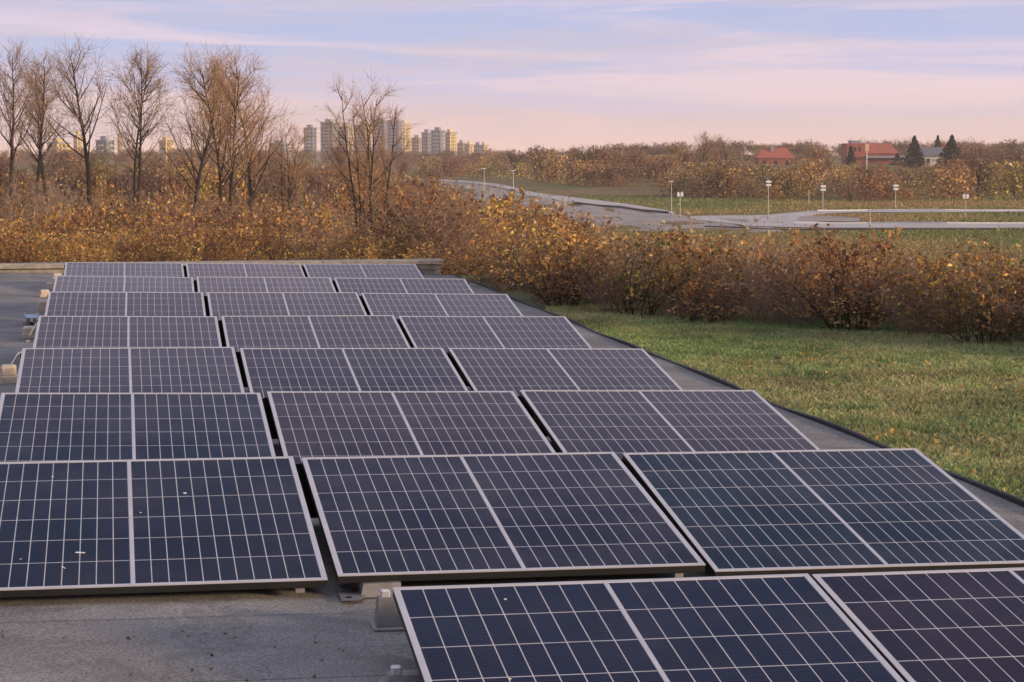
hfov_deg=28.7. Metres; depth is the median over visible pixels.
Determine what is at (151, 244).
autumn shrub
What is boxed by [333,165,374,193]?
autumn tree
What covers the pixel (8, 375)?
ballast block
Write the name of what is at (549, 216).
autumn shrub
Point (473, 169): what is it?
bank shrub
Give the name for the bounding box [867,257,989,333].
bramble shrub
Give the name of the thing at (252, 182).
autumn tree
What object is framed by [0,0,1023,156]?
sky
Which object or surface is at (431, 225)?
autumn shrub
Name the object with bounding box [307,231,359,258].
autumn shrub
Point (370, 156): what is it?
multistem tree
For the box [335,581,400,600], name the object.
rail bracket
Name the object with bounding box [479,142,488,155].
apartment tower
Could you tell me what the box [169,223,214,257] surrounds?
autumn shrub
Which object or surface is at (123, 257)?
autumn shrub
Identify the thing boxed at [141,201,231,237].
autumn shrub
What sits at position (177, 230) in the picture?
autumn shrub
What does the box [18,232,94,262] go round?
autumn shrub
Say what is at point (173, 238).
autumn shrub
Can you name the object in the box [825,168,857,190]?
bank shrub
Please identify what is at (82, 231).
autumn shrub
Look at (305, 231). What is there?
autumn shrub
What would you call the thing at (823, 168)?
autumn tree
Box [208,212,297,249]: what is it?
autumn shrub
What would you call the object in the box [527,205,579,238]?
autumn shrub
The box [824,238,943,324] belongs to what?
bramble shrub
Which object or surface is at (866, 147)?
sign mast
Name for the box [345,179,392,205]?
autumn tree
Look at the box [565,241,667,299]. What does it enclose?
bramble shrub
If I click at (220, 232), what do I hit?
autumn shrub
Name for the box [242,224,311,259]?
autumn shrub
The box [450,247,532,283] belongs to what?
bramble shrub
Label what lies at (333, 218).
autumn shrub
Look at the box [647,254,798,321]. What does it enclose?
bramble shrub
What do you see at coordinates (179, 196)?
autumn shrub
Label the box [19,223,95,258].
autumn shrub
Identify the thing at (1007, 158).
autumn tree
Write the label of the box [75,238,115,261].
autumn shrub
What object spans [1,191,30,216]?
autumn shrub
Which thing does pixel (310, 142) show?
apartment tower
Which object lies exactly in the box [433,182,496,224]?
autumn shrub
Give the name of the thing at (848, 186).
bare tree
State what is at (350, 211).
autumn shrub
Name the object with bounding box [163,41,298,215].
bare tree
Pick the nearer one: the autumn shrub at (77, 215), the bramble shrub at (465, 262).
the bramble shrub at (465, 262)
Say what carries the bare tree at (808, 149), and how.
on the ground at (559, 189)
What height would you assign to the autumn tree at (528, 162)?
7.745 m
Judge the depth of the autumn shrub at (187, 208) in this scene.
101.70 m
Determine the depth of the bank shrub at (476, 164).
615.51 m
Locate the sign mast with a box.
[865,144,868,168]
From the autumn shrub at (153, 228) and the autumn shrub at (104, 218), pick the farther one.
the autumn shrub at (104, 218)
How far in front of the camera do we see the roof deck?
8.36 m
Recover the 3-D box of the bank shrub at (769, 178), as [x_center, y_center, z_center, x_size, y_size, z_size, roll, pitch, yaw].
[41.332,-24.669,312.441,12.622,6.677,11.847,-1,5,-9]
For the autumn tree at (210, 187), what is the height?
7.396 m
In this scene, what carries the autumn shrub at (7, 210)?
on the ground at (559, 189)
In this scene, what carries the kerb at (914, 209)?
on the road at (790, 216)
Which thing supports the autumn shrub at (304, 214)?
on the ground at (559, 189)
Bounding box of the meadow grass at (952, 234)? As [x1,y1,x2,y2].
[443,194,1023,274]
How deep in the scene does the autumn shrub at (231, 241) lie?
38.71 m
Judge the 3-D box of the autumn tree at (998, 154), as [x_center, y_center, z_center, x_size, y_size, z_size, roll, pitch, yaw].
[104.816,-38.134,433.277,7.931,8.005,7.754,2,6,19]
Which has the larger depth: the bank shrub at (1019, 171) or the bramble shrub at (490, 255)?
the bank shrub at (1019, 171)
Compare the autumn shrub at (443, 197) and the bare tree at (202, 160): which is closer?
the autumn shrub at (443, 197)
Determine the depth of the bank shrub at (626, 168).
441.20 m
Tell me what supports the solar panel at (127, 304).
on the roof deck
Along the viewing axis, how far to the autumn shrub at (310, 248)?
46.72 m
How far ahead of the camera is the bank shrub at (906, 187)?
298.43 m
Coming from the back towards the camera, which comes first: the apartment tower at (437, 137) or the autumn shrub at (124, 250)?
the apartment tower at (437, 137)
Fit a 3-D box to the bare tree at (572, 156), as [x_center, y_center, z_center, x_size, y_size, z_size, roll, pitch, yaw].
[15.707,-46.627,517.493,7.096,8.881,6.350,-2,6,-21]
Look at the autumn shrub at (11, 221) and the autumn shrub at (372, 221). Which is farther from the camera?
the autumn shrub at (11, 221)
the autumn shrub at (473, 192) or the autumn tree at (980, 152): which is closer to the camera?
the autumn shrub at (473, 192)
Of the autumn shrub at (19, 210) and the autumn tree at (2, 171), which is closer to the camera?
the autumn shrub at (19, 210)
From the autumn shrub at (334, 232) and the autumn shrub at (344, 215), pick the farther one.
the autumn shrub at (344, 215)
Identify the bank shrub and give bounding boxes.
[394,155,446,176]
[405,165,437,175]
[408,155,467,177]
[420,155,452,174]
[432,155,477,175]
[453,162,509,178]
[453,165,486,176]
[465,155,502,174]
[475,156,523,175]
[487,162,511,175]
[501,161,528,177]
[503,162,534,178]
[514,159,564,177]
[515,151,587,182]
[533,164,569,180]
[536,171,556,182]
[539,158,630,184]
[547,163,597,183]
[558,157,625,186]
[576,163,635,182]
[594,167,633,185]
[605,177,632,187]
[608,160,646,181]
[611,154,643,167]
[627,162,675,182]
[632,148,697,186]
[632,161,661,179]
[644,173,695,190]
[649,152,686,169]
[649,155,682,174]
[650,168,711,196]
[657,186,685,196]
[664,157,745,186]
[669,154,765,198]
[676,178,697,193]
[678,182,704,194]
[685,168,762,197]
[687,166,751,196]
[697,153,762,183]
[710,152,755,179]
[728,168,769,195]
[728,174,781,198]
[729,167,810,198]
[737,168,816,197]
[738,161,763,190]
[741,160,783,188]
[745,168,800,190]
[747,162,819,198]
[749,185,795,200]
[778,154,848,195]
[798,175,833,193]
[813,161,904,199]
[813,166,851,190]
[815,172,870,194]
[816,171,850,194]
[824,165,853,178]
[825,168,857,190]
[828,183,862,197]
[832,163,938,198]
[843,178,892,200]
[853,186,883,200]
[865,171,899,197]
[872,182,905,199]
[873,172,911,196]
[876,179,902,198]
[884,181,930,200]
[887,187,922,200]
[892,173,931,195]
[894,167,929,189]
[899,163,990,191]
[907,180,928,190]
[910,149,988,198]
[910,164,946,190]
[911,167,989,199]
[912,168,1000,195]
[913,168,973,192]
[919,161,937,182]
[947,162,1020,194]
[957,160,1023,199]
[965,160,1022,194]
[970,176,1002,196]
[979,156,1023,197]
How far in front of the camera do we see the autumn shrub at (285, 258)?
36.05 m
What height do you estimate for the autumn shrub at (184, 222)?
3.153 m
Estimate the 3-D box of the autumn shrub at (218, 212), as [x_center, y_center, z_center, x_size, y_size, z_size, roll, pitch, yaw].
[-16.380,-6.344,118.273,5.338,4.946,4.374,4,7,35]
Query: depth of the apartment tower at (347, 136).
2084.45 m
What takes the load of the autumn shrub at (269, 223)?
on the ground at (559, 189)
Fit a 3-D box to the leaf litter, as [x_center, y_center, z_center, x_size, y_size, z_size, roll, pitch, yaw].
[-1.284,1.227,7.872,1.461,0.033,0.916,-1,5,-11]
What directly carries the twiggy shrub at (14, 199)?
on the ground at (559, 189)
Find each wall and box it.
[0,259,443,274]
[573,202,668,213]
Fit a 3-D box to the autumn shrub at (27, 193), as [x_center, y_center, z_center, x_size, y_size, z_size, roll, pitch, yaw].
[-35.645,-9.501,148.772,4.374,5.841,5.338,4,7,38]
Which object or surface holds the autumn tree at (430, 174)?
on the ground at (559, 189)
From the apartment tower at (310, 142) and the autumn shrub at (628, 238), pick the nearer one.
the autumn shrub at (628, 238)
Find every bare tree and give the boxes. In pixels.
[0,36,47,214]
[1,46,80,218]
[7,61,73,213]
[11,28,130,215]
[93,39,181,220]
[145,45,256,211]
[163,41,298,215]
[193,62,305,222]
[252,117,319,222]
[562,145,577,168]
[687,131,721,172]
[713,134,751,167]
[802,142,815,163]
[839,174,856,200]
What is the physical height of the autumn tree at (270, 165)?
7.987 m
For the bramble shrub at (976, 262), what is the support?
on the lawn at (522, 295)
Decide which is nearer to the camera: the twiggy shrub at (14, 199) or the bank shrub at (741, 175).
the twiggy shrub at (14, 199)
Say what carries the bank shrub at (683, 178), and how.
on the ground at (559, 189)
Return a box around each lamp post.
[766,178,770,218]
[820,183,825,209]
[893,182,897,208]
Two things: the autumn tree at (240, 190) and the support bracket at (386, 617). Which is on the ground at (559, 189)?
the autumn tree at (240, 190)
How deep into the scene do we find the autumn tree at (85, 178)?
204.34 m
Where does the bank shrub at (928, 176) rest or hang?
on the ground at (559, 189)
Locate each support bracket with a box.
[370,589,403,631]
[378,665,421,681]
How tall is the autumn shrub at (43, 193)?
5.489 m
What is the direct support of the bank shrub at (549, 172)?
on the ground at (559, 189)
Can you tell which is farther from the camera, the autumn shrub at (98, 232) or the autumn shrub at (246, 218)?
the autumn shrub at (98, 232)
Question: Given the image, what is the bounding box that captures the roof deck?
[0,273,1023,681]
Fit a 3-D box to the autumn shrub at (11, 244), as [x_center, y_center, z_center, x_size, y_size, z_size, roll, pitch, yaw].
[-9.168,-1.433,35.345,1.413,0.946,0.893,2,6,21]
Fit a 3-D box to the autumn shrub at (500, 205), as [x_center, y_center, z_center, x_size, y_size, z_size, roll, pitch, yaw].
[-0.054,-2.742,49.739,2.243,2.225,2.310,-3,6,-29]
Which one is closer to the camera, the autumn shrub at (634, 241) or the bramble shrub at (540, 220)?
the bramble shrub at (540, 220)
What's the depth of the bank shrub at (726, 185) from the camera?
314.83 m
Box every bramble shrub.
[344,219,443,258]
[347,225,436,256]
[348,243,434,258]
[361,239,449,258]
[394,239,483,275]
[427,243,481,274]
[429,230,498,275]
[436,213,551,290]
[437,233,520,281]
[445,244,496,275]
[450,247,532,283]
[469,236,535,276]
[474,208,589,291]
[477,215,583,289]
[483,215,621,305]
[496,216,585,299]
[501,218,572,274]
[503,212,613,280]
[521,264,599,306]
[523,233,617,299]
[527,212,632,297]
[539,220,654,303]
[556,211,650,263]
[558,249,672,311]
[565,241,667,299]
[574,237,658,287]
[578,210,694,301]
[581,228,709,317]
[593,196,731,311]
[608,217,669,282]
[615,224,731,317]
[620,230,718,297]
[625,233,759,306]
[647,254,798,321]
[650,232,746,288]
[652,229,743,295]
[665,277,753,322]
[669,229,784,311]
[682,215,818,313]
[691,225,796,300]
[708,224,796,304]
[710,252,846,325]
[714,206,785,276]
[716,217,839,318]
[735,252,867,322]
[746,230,858,304]
[756,225,877,311]
[758,225,922,329]
[759,282,910,331]
[766,223,879,318]
[780,224,923,297]
[788,226,879,306]
[820,254,918,316]
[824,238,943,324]
[838,269,969,334]
[853,253,950,311]
[855,249,905,296]
[863,251,963,301]
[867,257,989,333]
[880,242,1006,318]
[880,255,993,329]
[883,240,980,289]
[883,273,1023,344]
[915,268,1003,310]
[926,242,1019,305]
[933,249,1023,327]
[938,221,1023,332]
[944,243,1020,316]
[947,236,1023,342]
[981,255,1023,324]
[989,240,1023,319]
[989,276,1023,337]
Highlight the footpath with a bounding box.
[417,178,674,213]
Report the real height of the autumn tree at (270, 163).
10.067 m
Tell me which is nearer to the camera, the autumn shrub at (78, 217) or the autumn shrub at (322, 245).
the autumn shrub at (322, 245)
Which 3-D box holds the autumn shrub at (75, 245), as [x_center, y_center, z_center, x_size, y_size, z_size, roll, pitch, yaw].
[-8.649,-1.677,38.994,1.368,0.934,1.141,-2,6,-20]
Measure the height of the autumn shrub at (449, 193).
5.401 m
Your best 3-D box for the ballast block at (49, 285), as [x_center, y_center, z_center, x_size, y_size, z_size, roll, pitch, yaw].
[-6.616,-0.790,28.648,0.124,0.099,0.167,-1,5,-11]
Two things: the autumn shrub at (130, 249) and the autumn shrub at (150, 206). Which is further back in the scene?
the autumn shrub at (150, 206)
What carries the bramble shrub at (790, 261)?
on the lawn at (522, 295)
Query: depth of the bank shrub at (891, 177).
319.54 m
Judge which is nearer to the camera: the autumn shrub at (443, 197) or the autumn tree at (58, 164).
the autumn shrub at (443, 197)
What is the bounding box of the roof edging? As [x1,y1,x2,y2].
[453,273,1023,506]
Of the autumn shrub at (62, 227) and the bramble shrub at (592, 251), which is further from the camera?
the autumn shrub at (62, 227)
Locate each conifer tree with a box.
[844,146,858,167]
[889,153,902,164]
[901,135,927,167]
[933,134,962,166]
[934,135,940,146]
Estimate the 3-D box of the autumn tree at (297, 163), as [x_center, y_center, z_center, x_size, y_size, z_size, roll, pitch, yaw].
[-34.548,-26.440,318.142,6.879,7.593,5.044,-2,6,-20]
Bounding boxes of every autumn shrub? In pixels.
[0,194,81,231]
[0,195,41,222]
[0,197,37,242]
[0,201,26,221]
[0,204,85,237]
[0,209,78,255]
[0,217,53,235]
[0,217,55,261]
[0,219,29,259]
[0,227,19,262]
[0,234,29,262]
[0,243,35,262]
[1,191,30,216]
[1,229,66,262]
[4,209,98,238]
[4,214,74,242]
[5,240,55,262]
[6,174,70,219]
[6,247,38,262]
[8,202,60,221]
[10,194,60,229]
[13,195,82,230]
[13,236,50,261]
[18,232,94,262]
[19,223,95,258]
[20,176,76,212]
[21,198,132,235]
[22,213,82,257]
[24,211,125,232]
[27,203,103,238]
[27,231,85,262]
[29,250,61,262]
[30,202,152,236]
[33,185,86,218]
[39,201,110,227]
[42,195,100,220]
[42,232,103,261]
[43,236,102,262]
[47,216,103,247]
[57,195,149,227]
[57,203,161,235]
[57,209,116,225]
[58,199,174,243]
[59,177,107,214]
[59,235,102,261]
[61,205,129,238]
[62,233,104,260]
[63,186,113,217]
[66,225,139,243]
[69,178,127,219]
[75,231,120,261]
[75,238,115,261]
[77,248,116,261]
[80,168,132,218]
[82,231,120,259]
[88,192,161,224]
[88,248,129,261]
[89,221,163,253]
[93,219,143,259]
[93,232,149,253]
[96,221,160,252]
[98,226,148,261]
[101,187,170,227]
[103,186,158,224]
[105,252,139,261]
[106,203,161,227]
[106,211,183,249]
[107,178,151,215]
[109,211,181,239]
[113,236,153,261]
[114,240,150,261]
[116,204,203,242]
[117,171,181,217]
[122,196,189,218]
[123,235,179,261]
[124,202,189,228]
[125,197,219,225]
[127,197,255,246]
[127,230,179,260]
[130,251,153,261]
[132,190,193,222]
[134,226,177,261]
[134,236,199,261]
[136,166,200,215]
[137,224,203,244]
[139,203,204,238]
[139,241,181,260]
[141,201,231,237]
[144,189,231,236]
[144,240,198,260]
[148,222,198,249]
[152,239,207,260]
[155,208,265,245]
[157,233,210,261]
[159,183,226,221]
[160,185,258,220]
[160,224,208,259]
[162,174,232,219]
[164,179,211,220]
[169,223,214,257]
[170,198,264,233]
[178,207,289,239]
[181,228,224,260]
[183,192,247,224]
[184,227,254,260]
[185,214,251,256]
[187,212,268,234]
[191,198,258,221]
[192,227,262,260]
[194,251,216,260]
[197,190,259,215]
[197,191,270,224]
[201,197,293,232]
[204,238,248,260]
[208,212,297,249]
[210,163,277,221]
[210,241,265,260]
[211,182,314,230]
[215,187,285,219]
[217,239,265,258]
[218,223,265,257]
[220,218,287,244]
[223,216,320,246]
[224,192,301,222]
[224,204,324,253]
[227,207,330,242]
[229,214,299,234]
[230,190,358,231]
[230,196,322,225]
[230,225,279,255]
[232,220,309,260]
[234,212,297,237]
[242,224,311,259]
[243,196,344,243]
[244,247,270,259]
[247,239,300,259]
[248,235,310,259]
[255,193,337,231]
[255,209,342,234]
[267,225,315,254]
[269,227,321,258]
[272,215,337,244]
[274,223,349,259]
[276,176,342,218]
[278,240,320,259]
[279,252,309,259]
[282,209,358,238]
[282,223,332,259]
[283,238,332,258]
[284,187,339,219]
[284,222,352,247]
[291,217,354,259]
[295,179,345,221]
[297,232,341,254]
[298,204,357,241]
[300,252,320,259]
[302,190,373,242]
[304,217,361,252]
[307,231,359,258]
[312,174,373,218]
[313,207,379,234]
[315,246,347,259]
[317,198,361,226]
[318,189,378,226]
[320,178,377,226]
[320,221,374,258]
[323,201,374,246]
[323,240,363,259]
[324,229,368,258]
[325,215,383,248]
[328,222,369,255]
[330,187,446,238]
[340,172,440,234]
[342,176,400,212]
[343,240,387,258]
[344,236,387,259]
[353,181,454,241]
[353,182,462,257]
[354,182,448,235]
[358,171,502,258]
[358,177,465,235]
[360,224,405,241]
[360,236,398,257]
[366,174,481,239]
[369,181,436,236]
[371,175,459,220]
[371,189,487,245]
[375,170,480,245]
[378,178,533,273]
[392,171,464,216]
[392,243,422,258]
[396,184,486,213]
[400,239,447,274]
[401,190,489,256]
[402,194,497,274]
[403,180,470,234]
[413,183,533,273]
[417,186,495,214]
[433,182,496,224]
[438,181,527,270]
[439,183,533,264]
[447,189,559,245]
[465,178,489,211]
[470,199,537,235]
[473,177,529,216]
[476,197,594,269]
[482,186,564,243]
[483,207,556,249]
[502,193,606,231]
[519,198,565,218]
[526,203,586,236]
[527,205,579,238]
[529,189,584,229]
[530,210,569,228]
[541,208,607,255]
[558,211,626,252]
[567,209,634,240]
[567,210,620,259]
[569,211,614,260]
[580,235,631,260]
[583,214,647,261]
[589,225,644,255]
[605,234,646,268]
[607,225,671,254]
[620,229,657,257]
[621,226,681,257]
[638,224,702,269]
[651,220,706,261]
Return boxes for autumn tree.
[0,145,19,203]
[0,149,20,179]
[0,166,31,220]
[1,157,36,189]
[1,170,55,212]
[26,157,50,178]
[37,147,84,201]
[39,183,68,206]
[41,146,108,208]
[44,147,75,167]
[47,147,79,162]
[59,160,112,221]
[60,161,125,216]
[69,151,117,206]
[75,146,109,167]
[95,160,127,202]
[103,158,138,217]
[104,172,129,197]
[108,169,147,199]
[118,152,178,213]
[119,159,156,177]
[120,159,174,208]
[128,151,188,195]
[136,161,198,206]
[162,160,224,214]
[172,155,198,191]
[198,163,234,210]
[224,161,278,207]
[224,172,270,205]
[227,160,282,215]
[234,147,267,178]
[250,142,283,174]
[251,153,287,175]
[252,167,287,212]
[262,161,326,210]
[263,173,299,215]
[275,170,322,212]
[282,154,307,174]
[297,167,346,210]
[300,161,331,220]
[309,161,367,216]
[311,159,347,174]
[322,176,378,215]
[325,142,354,167]
[330,164,380,204]
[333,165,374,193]
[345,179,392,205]
[347,166,381,181]
[348,153,381,172]
[350,163,378,174]
[364,143,395,175]
[380,171,444,205]
[392,160,411,177]
[401,175,449,201]
[409,168,443,196]
[504,149,525,176]
[523,153,536,171]
[525,143,548,179]
[527,149,560,180]
[530,152,550,175]
[557,153,570,162]
[563,159,576,181]
[568,145,600,176]
[589,144,616,166]
[593,160,610,179]
[594,145,616,162]
[611,149,625,172]
[629,149,651,179]
[678,151,693,170]
[683,146,713,177]
[697,145,718,169]
[707,148,730,162]
[798,147,814,159]
[807,145,830,167]
[815,163,830,179]
[821,152,836,169]
[910,162,918,175]
[956,140,1004,196]
[959,146,992,168]
[962,147,992,169]
[965,146,978,158]
[984,148,1014,179]
[999,147,1023,161]
[1003,144,1023,166]
[1014,156,1023,194]
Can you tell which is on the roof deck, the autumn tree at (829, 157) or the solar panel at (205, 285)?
the solar panel at (205, 285)
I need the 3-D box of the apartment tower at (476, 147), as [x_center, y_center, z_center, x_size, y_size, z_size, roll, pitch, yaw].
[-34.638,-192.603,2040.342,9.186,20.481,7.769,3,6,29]
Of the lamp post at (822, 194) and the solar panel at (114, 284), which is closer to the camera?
the solar panel at (114, 284)
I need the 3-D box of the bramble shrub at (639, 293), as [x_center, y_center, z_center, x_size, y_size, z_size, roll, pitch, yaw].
[1.747,-0.876,25.870,1.927,1.238,1.211,5,7,40]
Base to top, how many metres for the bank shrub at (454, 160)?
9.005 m
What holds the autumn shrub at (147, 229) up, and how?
on the ground at (559, 189)
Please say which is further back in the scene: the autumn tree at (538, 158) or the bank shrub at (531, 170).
the bank shrub at (531, 170)
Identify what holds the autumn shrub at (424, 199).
on the ground at (559, 189)
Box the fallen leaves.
[584,318,1023,492]
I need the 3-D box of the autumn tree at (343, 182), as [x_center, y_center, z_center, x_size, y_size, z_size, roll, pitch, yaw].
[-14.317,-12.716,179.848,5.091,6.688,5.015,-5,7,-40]
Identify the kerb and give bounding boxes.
[705,226,1022,229]
[793,222,1023,222]
[816,209,1023,210]
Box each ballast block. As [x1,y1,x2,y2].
[0,364,16,383]
[22,326,34,337]
[37,300,46,311]
[39,289,48,296]
[46,282,53,289]
[53,273,61,278]
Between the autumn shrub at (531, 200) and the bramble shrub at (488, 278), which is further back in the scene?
the autumn shrub at (531, 200)
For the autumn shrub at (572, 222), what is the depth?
39.64 m
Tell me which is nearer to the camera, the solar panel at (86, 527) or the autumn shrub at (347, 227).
the solar panel at (86, 527)
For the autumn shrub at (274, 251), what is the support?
on the ground at (559, 189)
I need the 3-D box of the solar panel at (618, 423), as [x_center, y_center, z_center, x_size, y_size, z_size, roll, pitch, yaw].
[1.065,0.590,13.311,1.790,0.345,1.862,0,5,-11]
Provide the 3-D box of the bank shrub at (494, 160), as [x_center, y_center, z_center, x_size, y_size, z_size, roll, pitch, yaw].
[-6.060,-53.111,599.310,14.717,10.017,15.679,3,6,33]
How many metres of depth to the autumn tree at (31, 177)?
188.47 m
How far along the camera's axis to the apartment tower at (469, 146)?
1988.04 m
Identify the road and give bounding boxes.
[378,179,782,232]
[690,210,1023,224]
[740,220,1023,227]
[800,216,859,221]
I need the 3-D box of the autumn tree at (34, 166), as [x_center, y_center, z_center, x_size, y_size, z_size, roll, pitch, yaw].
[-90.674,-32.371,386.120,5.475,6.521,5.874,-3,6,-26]
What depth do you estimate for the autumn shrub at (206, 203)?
133.83 m
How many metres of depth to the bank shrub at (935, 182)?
350.28 m
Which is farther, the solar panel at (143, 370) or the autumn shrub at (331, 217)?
the autumn shrub at (331, 217)
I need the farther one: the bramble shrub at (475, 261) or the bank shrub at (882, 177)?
the bank shrub at (882, 177)
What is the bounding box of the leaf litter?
[1,625,372,680]
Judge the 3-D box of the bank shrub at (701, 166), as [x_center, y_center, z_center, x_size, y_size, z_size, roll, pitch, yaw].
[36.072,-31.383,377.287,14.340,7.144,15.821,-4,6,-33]
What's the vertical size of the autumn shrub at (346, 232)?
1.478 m
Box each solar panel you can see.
[0,393,275,461]
[0,456,327,597]
[15,347,244,392]
[33,316,222,347]
[44,292,208,315]
[52,276,197,291]
[64,262,183,276]
[184,263,304,279]
[195,277,335,295]
[207,292,366,320]
[219,315,410,351]
[237,348,467,398]
[264,391,555,463]
[302,264,423,280]
[302,452,705,587]
[332,278,473,295]
[359,293,522,318]
[393,573,904,681]
[396,316,591,352]
[448,348,682,395]
[517,390,819,458]
[621,448,1023,576]
[812,567,1023,681]
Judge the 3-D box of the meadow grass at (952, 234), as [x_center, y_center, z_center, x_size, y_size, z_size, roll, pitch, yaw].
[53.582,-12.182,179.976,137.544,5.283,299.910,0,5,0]
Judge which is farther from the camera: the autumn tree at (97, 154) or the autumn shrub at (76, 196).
the autumn tree at (97, 154)
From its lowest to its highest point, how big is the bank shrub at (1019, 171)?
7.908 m
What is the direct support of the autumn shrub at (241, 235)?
on the ground at (559, 189)
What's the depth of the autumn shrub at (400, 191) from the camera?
39.84 m
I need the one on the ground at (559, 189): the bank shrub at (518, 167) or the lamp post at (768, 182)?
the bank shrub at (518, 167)
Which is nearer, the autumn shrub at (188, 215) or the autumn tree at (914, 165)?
the autumn shrub at (188, 215)
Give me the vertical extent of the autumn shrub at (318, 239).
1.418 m
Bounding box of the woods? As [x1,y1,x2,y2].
[0,135,1023,173]
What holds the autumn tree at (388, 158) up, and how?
on the ground at (559, 189)
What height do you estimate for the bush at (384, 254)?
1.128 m
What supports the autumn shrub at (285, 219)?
on the ground at (559, 189)
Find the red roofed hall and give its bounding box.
[841,140,904,163]
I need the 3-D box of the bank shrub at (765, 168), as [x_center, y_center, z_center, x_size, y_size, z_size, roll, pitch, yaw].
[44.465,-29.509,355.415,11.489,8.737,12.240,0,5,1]
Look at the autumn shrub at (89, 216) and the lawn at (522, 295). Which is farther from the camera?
the autumn shrub at (89, 216)
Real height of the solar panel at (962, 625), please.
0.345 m
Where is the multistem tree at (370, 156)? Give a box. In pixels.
[311,64,426,236]
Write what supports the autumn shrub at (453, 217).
on the ground at (559, 189)
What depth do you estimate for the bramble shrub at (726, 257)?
26.20 m
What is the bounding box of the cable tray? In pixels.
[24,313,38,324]
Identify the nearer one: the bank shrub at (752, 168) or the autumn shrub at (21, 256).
the autumn shrub at (21, 256)
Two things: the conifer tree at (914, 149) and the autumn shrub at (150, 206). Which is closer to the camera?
the autumn shrub at (150, 206)
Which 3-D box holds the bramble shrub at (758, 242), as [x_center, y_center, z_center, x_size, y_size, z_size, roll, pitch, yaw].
[3.308,-0.976,26.218,1.795,1.452,1.655,-3,6,-26]
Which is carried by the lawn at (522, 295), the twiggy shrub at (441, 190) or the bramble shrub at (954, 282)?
the bramble shrub at (954, 282)
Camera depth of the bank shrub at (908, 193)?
292.89 m
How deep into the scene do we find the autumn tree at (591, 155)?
466.19 m
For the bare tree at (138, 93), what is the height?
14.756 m
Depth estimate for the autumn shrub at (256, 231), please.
43.36 m
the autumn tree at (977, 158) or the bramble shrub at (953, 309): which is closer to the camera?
the bramble shrub at (953, 309)
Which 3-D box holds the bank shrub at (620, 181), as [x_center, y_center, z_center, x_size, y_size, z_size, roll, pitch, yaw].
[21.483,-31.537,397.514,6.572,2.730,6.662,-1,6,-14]
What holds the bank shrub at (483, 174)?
on the ground at (559, 189)
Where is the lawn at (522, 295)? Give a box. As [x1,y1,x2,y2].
[461,269,1023,497]
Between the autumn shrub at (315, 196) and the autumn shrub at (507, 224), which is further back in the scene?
the autumn shrub at (315, 196)
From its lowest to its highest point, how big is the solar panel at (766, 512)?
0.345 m
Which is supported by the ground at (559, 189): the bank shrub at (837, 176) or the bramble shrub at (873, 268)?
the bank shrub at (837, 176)
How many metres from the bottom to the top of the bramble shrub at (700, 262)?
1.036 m
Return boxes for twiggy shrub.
[0,174,61,226]
[20,181,74,226]
[47,174,103,226]
[405,179,455,208]
[498,195,544,232]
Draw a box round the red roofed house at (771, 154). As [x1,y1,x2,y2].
[753,145,794,164]
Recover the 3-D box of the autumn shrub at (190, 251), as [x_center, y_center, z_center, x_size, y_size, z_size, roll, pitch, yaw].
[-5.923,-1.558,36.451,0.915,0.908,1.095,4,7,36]
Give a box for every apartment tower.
[46,138,70,161]
[73,131,82,150]
[95,136,114,162]
[117,130,122,161]
[159,137,173,162]
[269,140,292,159]
[303,125,316,159]
[320,119,338,159]
[339,123,353,158]
[354,123,372,152]
[374,118,387,151]
[387,117,403,152]
[404,121,410,157]
[411,135,421,151]
[421,129,430,154]
[430,127,445,154]
[445,129,457,154]
[457,140,465,155]
[466,141,473,156]
[474,142,479,153]
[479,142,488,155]
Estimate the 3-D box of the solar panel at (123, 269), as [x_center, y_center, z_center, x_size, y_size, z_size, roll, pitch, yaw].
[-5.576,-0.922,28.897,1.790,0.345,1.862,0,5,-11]
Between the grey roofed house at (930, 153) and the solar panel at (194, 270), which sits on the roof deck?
the solar panel at (194, 270)
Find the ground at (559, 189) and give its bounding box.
[6,155,1023,269]
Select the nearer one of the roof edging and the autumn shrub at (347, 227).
the roof edging
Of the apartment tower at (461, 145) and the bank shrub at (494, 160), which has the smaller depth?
the bank shrub at (494, 160)
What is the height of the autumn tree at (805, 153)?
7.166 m
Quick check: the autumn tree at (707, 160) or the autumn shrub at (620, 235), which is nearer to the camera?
the autumn shrub at (620, 235)
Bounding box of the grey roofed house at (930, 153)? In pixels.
[920,147,944,165]
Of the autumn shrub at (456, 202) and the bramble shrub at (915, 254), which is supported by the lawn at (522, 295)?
the bramble shrub at (915, 254)
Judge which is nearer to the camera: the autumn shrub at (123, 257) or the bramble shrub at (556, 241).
the bramble shrub at (556, 241)
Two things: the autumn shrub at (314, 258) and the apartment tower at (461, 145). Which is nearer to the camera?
the autumn shrub at (314, 258)
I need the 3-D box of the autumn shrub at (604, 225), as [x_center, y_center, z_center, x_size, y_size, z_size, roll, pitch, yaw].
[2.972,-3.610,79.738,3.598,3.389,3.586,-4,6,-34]
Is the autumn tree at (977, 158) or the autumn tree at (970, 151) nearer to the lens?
the autumn tree at (977, 158)
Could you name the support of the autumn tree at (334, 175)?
on the ground at (559, 189)
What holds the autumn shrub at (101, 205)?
on the ground at (559, 189)
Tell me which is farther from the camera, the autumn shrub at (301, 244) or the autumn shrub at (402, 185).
the autumn shrub at (402, 185)

